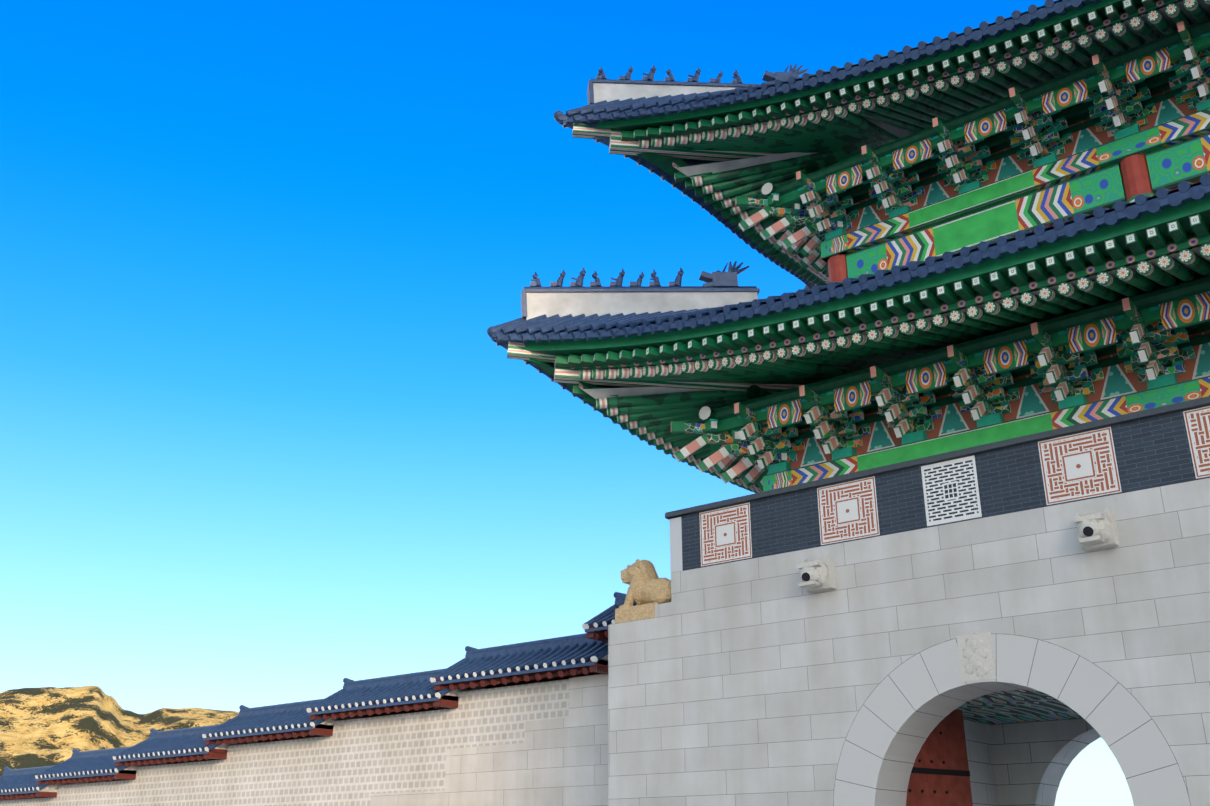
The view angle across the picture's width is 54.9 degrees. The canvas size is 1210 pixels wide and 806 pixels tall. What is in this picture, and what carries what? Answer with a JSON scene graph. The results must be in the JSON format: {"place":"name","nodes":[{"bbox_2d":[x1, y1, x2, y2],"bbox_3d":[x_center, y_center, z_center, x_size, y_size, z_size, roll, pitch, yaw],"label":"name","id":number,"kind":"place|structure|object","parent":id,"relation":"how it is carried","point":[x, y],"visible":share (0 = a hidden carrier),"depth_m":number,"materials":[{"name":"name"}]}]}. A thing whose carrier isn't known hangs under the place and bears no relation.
{"place":"outdoors","nodes":[
{"label":"outdoors","id":0,"kind":"place"},
{"bbox_2d":[0,686,239,775],"bbox_3d":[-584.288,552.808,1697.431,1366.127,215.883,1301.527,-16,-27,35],"label":"mountain peak","id":1,"kind":"structure","parent":0,"point":[45,726],"depth_m":1393.40,"materials":[{"name":"beige stone"}]},
{"bbox_2d":[0,674,608,805],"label":"palace wall","id":2,"kind":"structure","parent":0,"point":[540,744],"depth_m":28.09,"materials":[{"name":"stone"}]},
{"bbox_2d":[0,592,636,800],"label":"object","id":3,"kind":"structure","parent":2,"relation":"on","point":[559,658],"depth_m":30.29,"materials":[{"name":"blue tile"}]},
{"bbox_2d":[0,0,1133,805],"label":"sky","id":4,"kind":"structure","parent":0,"point":[266,439],"materials":[{"name":"blue"}]},
{"label":"ground","id":5,"kind":"structure","parent":0,"visible":0},
{"bbox_2d":[608,478,1209,805],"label":"stone wall","id":6,"kind":"structure","parent":5,"relation":"on","point":[753,682],"depth_m":19.89,"materials":[{"name":"grey stone"}]},
{"bbox_2d":[615,559,670,623],"bbox_3d":[0.980,3.742,23.292,1.562,1.298,0.847,-16,-27,35],"label":"haetae statue","id":7,"kind":"object","parent":6,"relation":"on","point":[649,589],"visible":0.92,"depth_m":23.14,"materials":[{"name":"stone"}]},
{"bbox_2d":[487,0,1209,492],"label":"tiered roof","id":8,"kind":"structure","parent":6,"relation":"on","point":[987,232],"depth_m":22.60,"materials":[{"name":"green wood"}]},
{"bbox_2d":[521,64,808,319],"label":"roof ridges","id":9,"kind":"object","parent":8,"relation":"attached to","point":[717,289],"visible":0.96,"depth_m":25.18,"materials":[{"name":"paint"}]},
{"bbox_2d":[665,396,1209,572],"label":"parapet","id":10,"kind":"structure","parent":6,"relation":"on","point":[1151,448],"depth_m":19.42,"materials":[{"name":"brick"}]},
{"bbox_2d":[906,709,972,805],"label":"gate doors","id":11,"kind":"structure","parent":6,"relation":"in","point":[940,774],"depth_m":21.25,"materials":[{"name":"red wood"}]},
{"bbox_2d":[797,508,1119,592],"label":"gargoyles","id":12,"kind":"object","parent":6,"relation":"attached to","point":[1097,530],"visible":1,"depth_m":17.60,"materials":[{"name":"stone"}]},
{"bbox_2d":[833,634,1190,805],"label":"arch ring","id":13,"kind":"object","parent":6,"relation":"attached to","point":[1111,711],"visible":0.96,"depth_m":18.52,"materials":[{"name":"grey stone"}]},
{"bbox_2d":[956,632,995,681],"bbox_3d":[5.855,3.998,18.408,0.560,0.742,0.105,-16,-27,35],"label":"keystone","id":14,"kind":"object","parent":13,"relation":"attached to","point":[976,657],"visible":1,"depth_m":18.38,"materials":[{"name":"stone"}]}
]}

